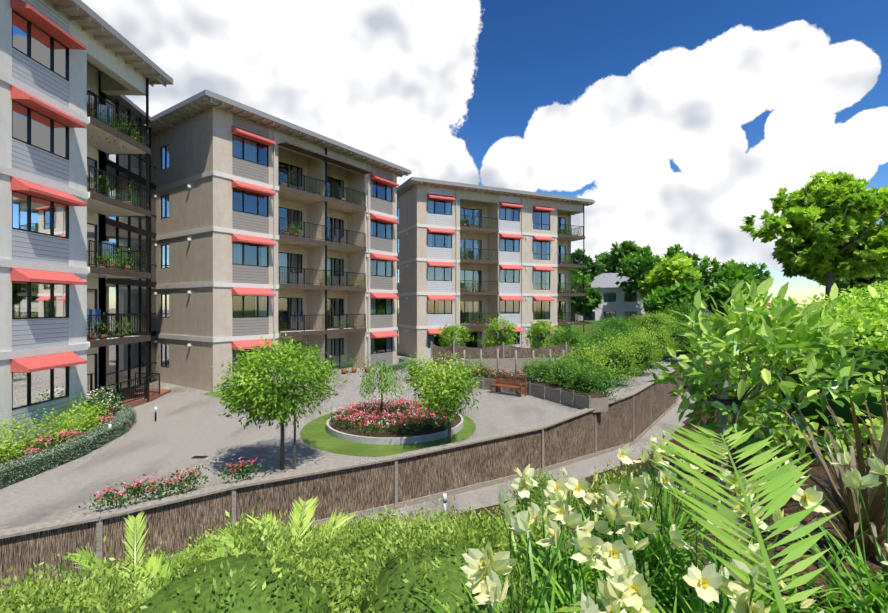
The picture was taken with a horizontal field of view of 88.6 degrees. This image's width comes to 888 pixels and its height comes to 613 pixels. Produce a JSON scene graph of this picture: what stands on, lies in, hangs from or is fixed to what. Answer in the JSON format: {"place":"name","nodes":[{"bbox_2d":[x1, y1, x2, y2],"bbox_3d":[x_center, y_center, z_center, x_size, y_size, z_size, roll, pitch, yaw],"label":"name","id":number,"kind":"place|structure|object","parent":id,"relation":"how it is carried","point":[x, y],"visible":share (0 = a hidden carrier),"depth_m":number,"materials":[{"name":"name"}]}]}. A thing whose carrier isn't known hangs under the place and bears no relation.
{"place":"outdoors","nodes":[
{"label":"outdoors","id":0,"kind":"place"},
{"bbox_2d":[23,392,694,601],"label":"path","id":1,"kind":"structure","parent":0,"point":[486,496],"depth_m":16.13,"materials":[{"name":"grey concrete"}]},
{"bbox_2d":[0,368,683,600],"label":"brush fence","id":2,"kind":"object","parent":1,"relation":"on","point":[390,482],"visible":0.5,"depth_m":12.35,"materials":[{"name":"brown brushwood twigs"},{"name":"grey posts and capping"}]},
{"bbox_2d":[0,309,803,529],"bbox_3d":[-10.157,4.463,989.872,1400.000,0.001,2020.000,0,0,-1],"label":"courtyard paving","id":3,"kind":"structure","parent":0,"point":[184,429],"depth_m":14.93,"materials":[{"name":"grey concrete"}]},
{"bbox_2d":[0,390,113,463],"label":"shrubs","id":4,"kind":"object","parent":3,"relation":"on","point":[21,445],"visible":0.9,"depth_m":14.70,"materials":[{"name":"green plant"}]},
{"bbox_2d":[0,0,172,447],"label":"apartment block","id":5,"kind":"structure","parent":3,"relation":"on","point":[64,64],"depth_m":16.32,"materials":[{"name":"paint"}]},
{"bbox_2d":[0,388,235,465],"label":"bed soil","id":6,"kind":"structure","parent":3,"relation":"on","point":[214,394],"depth_m":14.79,"materials":[{"name":"soil"}]},
{"bbox_2d":[87,372,170,416],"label":"entrance rails","id":7,"kind":"object","parent":3,"relation":"on","point":[134,397],"visible":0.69,"depth_m":20.86,"materials":[{"name":"brown metal"}]},
{"bbox_2d":[106,94,156,396],"bbox_3d":[-19.291,-2.887,24.007,5.800,15.700,7.454,0,0,-8],"label":"glazed link","id":8,"kind":"object","parent":3,"relation":"on","point":[117,229],"visible":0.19,"depth_m":24.74,"materials":[{"name":"black"}]},
{"bbox_2d":[0,357,415,488],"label":"hedges","id":9,"kind":"object","parent":3,"relation":"on","point":[4,479],"depth_m":13.25,"materials":[{"name":"plant"}]},
{"bbox_2d":[115,89,411,391],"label":"apartment block","id":10,"kind":"structure","parent":3,"relation":"on","point":[232,270],"depth_m":26.66,"materials":[{"name":"paint"}]},
{"bbox_2d":[278,141,372,174],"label":"roof beam","id":11,"kind":"structure","parent":10,"relation":"on","point":[306,151],"depth_m":29.13,"materials":[{"name":"brown"}]},
{"bbox_2d":[12,366,540,511],"bbox_3d":[-3.411,3.612,17.746,20.282,1.824,10.957,0,0,-30],"label":"flower bed foliage","id":12,"kind":"object","parent":3,"relation":"on","point":[240,472],"visible":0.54,"depth_m":15.33,"materials":[{"name":"green plant"}]},
{"bbox_2d":[23,363,533,500],"bbox_3d":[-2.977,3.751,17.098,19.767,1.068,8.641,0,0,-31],"label":"pink flowers","id":13,"kind":"object","parent":12,"relation":"attached to","point":[76,433],"visible":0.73,"depth_m":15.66,"materials":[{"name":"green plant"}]},
{"bbox_2d":[207,331,348,469],"bbox_3d":[-4.464,2.568,12.581,3.697,3.892,3.919,0,0,-1],"label":"tree","id":14,"kind":"object","parent":3,"relation":"on","point":[265,401],"depth_m":11.89,"materials":[{"name":"green plant"}]},
{"bbox_2d":[299,366,369,382],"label":"patio pots","id":15,"kind":"object","parent":3,"relation":"on","point":[354,370],"visible":0.4,"depth_m":30.54,"materials":[{"name":"brown ceramic"}]},
{"bbox_2d":[87,105,582,374],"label":"potted plants","id":16,"kind":"object","parent":3,"relation":"on","point":[349,363],"depth_m":27.44,"materials":[{"name":"green plant"}]},
{"bbox_2d":[300,409,475,456],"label":"oval lawn","id":17,"kind":"structure","parent":3,"relation":"on","point":[314,433],"depth_m":14.80,"materials":[{"name":"green plant"}]},
{"bbox_2d":[326,404,462,444],"bbox_3d":[-1.815,4.353,17.206,5.100,0.220,5.100,0,0,-1],"label":"round planter","id":18,"kind":"object","parent":17,"relation":"on","point":[338,431],"visible":0.6,"depth_m":15.42,"materials":[{"name":"concrete"}]},
{"bbox_2d":[358,360,404,416],"bbox_3d":[-2.429,3.156,17.466,1.850,2.218,1.726,0,0,-1],"label":"weeping tree","id":19,"kind":"object","parent":18,"relation":"in","point":[386,381],"depth_m":17.38,"materials":[{"name":"green plant"}]},
{"bbox_2d":[108,407,668,515],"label":"bollard lights","id":20,"kind":"object","parent":3,"relation":"on","point":[444,494],"visible":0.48,"depth_m":13.43,"materials":[{"name":"white paint"}]},
{"bbox_2d":[403,343,484,443],"bbox_3d":[0.016,2.830,14.393,2.678,3.369,2.892,0,0,-1],"label":"tree","id":21,"kind":"object","parent":3,"relation":"on","point":[448,393],"depth_m":14.10,"materials":[{"name":"green plant"}]},
{"bbox_2d":[397,177,594,358],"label":"apartment block","id":22,"kind":"structure","parent":3,"relation":"on","point":[524,274],"depth_m":42.44,"materials":[{"name":"paint"}]},
{"bbox_2d":[431,341,576,371],"bbox_3d":[4.896,3.513,31.802,11.735,1.900,3.591,0,0,-1],"label":"brush fence","id":23,"kind":"object","parent":3,"relation":"on","point":[504,356],"visible":0.62,"depth_m":32.58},
{"bbox_2d":[490,374,525,396],"bbox_3d":[3.241,4.003,23.065,1.750,0.920,0.590,0,0,38],"label":"garden bench","id":24,"kind":"object","parent":3,"relation":"on","point":[510,384],"visible":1,"depth_m":23.19,"materials":[{"name":"brown wood"}]},
{"bbox_2d":[463,375,607,412],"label":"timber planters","id":25,"kind":"object","parent":3,"relation":"on","point":[598,402],"visible":0.65,"depth_m":21.37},
{"bbox_2d":[552,310,683,396],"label":"shrubs","id":26,"kind":"object","parent":25,"relation":"in","point":[639,336],"visible":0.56,"depth_m":28.77,"materials":[{"name":"green plant"}]},
{"bbox_2d":[393,301,709,406],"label":"garden shrubs","id":27,"kind":"object","parent":3,"relation":"on","point":[596,333],"visible":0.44,"depth_m":28.17,"materials":[{"name":"green plant"}]},
{"bbox_2d":[571,248,602,279],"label":"tree","id":28,"kind":"object","parent":3,"relation":"on","point":[591,268],"visible":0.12,"depth_m":71.82,"materials":[{"name":"green plant"}]},
{"bbox_2d":[81,0,887,308],"label":"sky","id":29,"kind":"structure","parent":0,"point":[681,121],"materials":[{"name":"white"}]},
{"bbox_2d":[594,239,659,272],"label":"tree","id":30,"kind":"object","parent":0,"point":[606,260],"depth_m":83.44,"materials":[{"name":"green plant"}]},
{"bbox_2d":[534,320,755,386],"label":"terrace","id":31,"kind":"structure","parent":0,"point":[589,326],"depth_m":45.83,"materials":[{"name":"green plant"}]},
{"bbox_2d":[520,318,566,347],"bbox_3d":[7.555,2.530,34.103,3.762,3.369,3.505,0,0,-1],"label":"tree","id":32,"kind":"object","parent":31,"relation":"on","point":[540,327],"depth_m":34.13,"materials":[{"name":"green plant"}]},
{"bbox_2d":[408,312,699,390],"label":"hedge shrubs","id":33,"kind":"object","parent":31,"relation":"on","point":[584,380],"visible":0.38,"depth_m":27.81,"materials":[{"name":"green plant"}]},
{"bbox_2d":[434,322,473,346],"bbox_3d":[0.782,2.659,34.931,3.154,3.111,3.012,0,0,-1],"label":"tree","id":34,"kind":"object","parent":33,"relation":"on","point":[445,335],"depth_m":34.60,"materials":[{"name":"green plant"}]},
{"bbox_2d":[476,314,519,346],"bbox_3d":[4.091,2.340,34.168,3.534,3.749,3.137,0,0,-1],"label":"tree","id":35,"kind":"object","parent":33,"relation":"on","point":[490,338],"depth_m":34.16,"materials":[{"name":"green plant"}]},
{"bbox_2d":[571,268,603,320],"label":"tree","id":36,"kind":"object","parent":31,"relation":"on","point":[592,299],"depth_m":56.39,"materials":[{"name":"green plant"}]},
{"bbox_2d":[615,244,699,295],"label":"tree","id":37,"kind":"object","parent":31,"relation":"on","point":[645,262],"depth_m":60.59,"materials":[{"name":"green plant"}]},
{"bbox_2d":[635,252,701,300],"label":"tree","id":38,"kind":"object","parent":31,"relation":"on","point":[678,268],"visible":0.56,"depth_m":49.69,"materials":[{"name":"green plant"}]},
{"bbox_2d":[640,280,709,314],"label":"tree","id":39,"kind":"object","parent":31,"relation":"on","point":[660,298],"visible":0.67,"depth_m":44.62,"materials":[{"name":"green plant"}]},
{"bbox_2d":[662,250,720,286],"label":"tree","id":40,"kind":"object","parent":31,"relation":"on","point":[704,265],"depth_m":67.70,"materials":[{"name":"green plant"}]},
{"bbox_2d":[707,259,761,288],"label":"tree","id":41,"kind":"object","parent":31,"relation":"on","point":[732,272],"visible":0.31,"depth_m":55.50,"materials":[{"name":"green plant"}]},
{"bbox_2d":[706,280,765,316],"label":"tree","id":42,"kind":"object","parent":31,"relation":"on","point":[717,292],"visible":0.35,"depth_m":47.71,"materials":[{"name":"green plant"}]},
{"bbox_2d":[439,344,886,612],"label":"garden bank","id":43,"kind":"structure","parent":0,"point":[790,506],"depth_m":4.64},
{"bbox_2d":[0,458,709,612],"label":"bank shrubs","id":44,"kind":"object","parent":43,"relation":"on","point":[446,529],"depth_m":2.70,"materials":[{"name":"green plant"}]},
{"bbox_2d":[50,422,887,612],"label":"palm fronds","id":45,"kind":"object","parent":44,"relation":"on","point":[779,489],"visible":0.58,"depth_m":2.39,"materials":[{"name":"green plant"}]},
{"bbox_2d":[404,436,887,612],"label":"day lilies","id":46,"kind":"object","parent":43,"relation":"on","point":[615,560],"depth_m":2.65,"materials":[{"name":"green plant"}]},
{"bbox_2d":[706,345,799,510],"bbox_3d":[3.231,1.266,4.772,1.111,2.202,0.985,0,0,-1],"label":"magnolia trunk stake","id":47,"kind":"object","parent":43,"relation":"on","point":[725,399],"visible":0.29,"depth_m":4.59,"materials":[{"name":"wood"}]},
{"bbox_2d":[647,278,887,468],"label":"shrub","id":48,"kind":"object","parent":43,"relation":"on","point":[776,323],"visible":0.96,"depth_m":4.43,"materials":[{"name":"green plant"}]},
{"bbox_2d":[702,280,887,463],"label":"shrub","id":49,"kind":"object","parent":43,"relation":"on","point":[868,306],"depth_m":7.16,"materials":[{"name":"green plant"}]},
{"bbox_2d":[735,332,887,578],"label":"flax leaves","id":50,"kind":"object","parent":43,"relation":"on","point":[844,497],"visible":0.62,"depth_m":3.47,"materials":[{"name":"brown plant"}]},
{"bbox_2d":[575,273,770,324],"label":"neighbour house","id":51,"kind":"structure","parent":0,"point":[617,300],"depth_m":68.51,"materials":[{"name":"white paint"}]},
{"bbox_2d":[708,261,771,282],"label":"tree","id":52,"kind":"object","parent":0,"point":[765,275],"depth_m":88.67,"materials":[{"name":"green plant"}]},
{"bbox_2d":[739,170,887,305],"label":"tree","id":53,"kind":"object","parent":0,"point":[802,221],"depth_m":56.58,"materials":[{"name":"green plant"}]},
{"bbox_2d":[806,266,842,304],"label":"tree","id":54,"kind":"object","parent":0,"point":[813,274],"depth_m":88.70,"materials":[{"name":"green plant"}]},
{"bbox_2d":[823,261,887,292],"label":"tree","id":55,"kind":"object","parent":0,"point":[845,282],"depth_m":69.84,"materials":[{"name":"green plant"}]}
]}

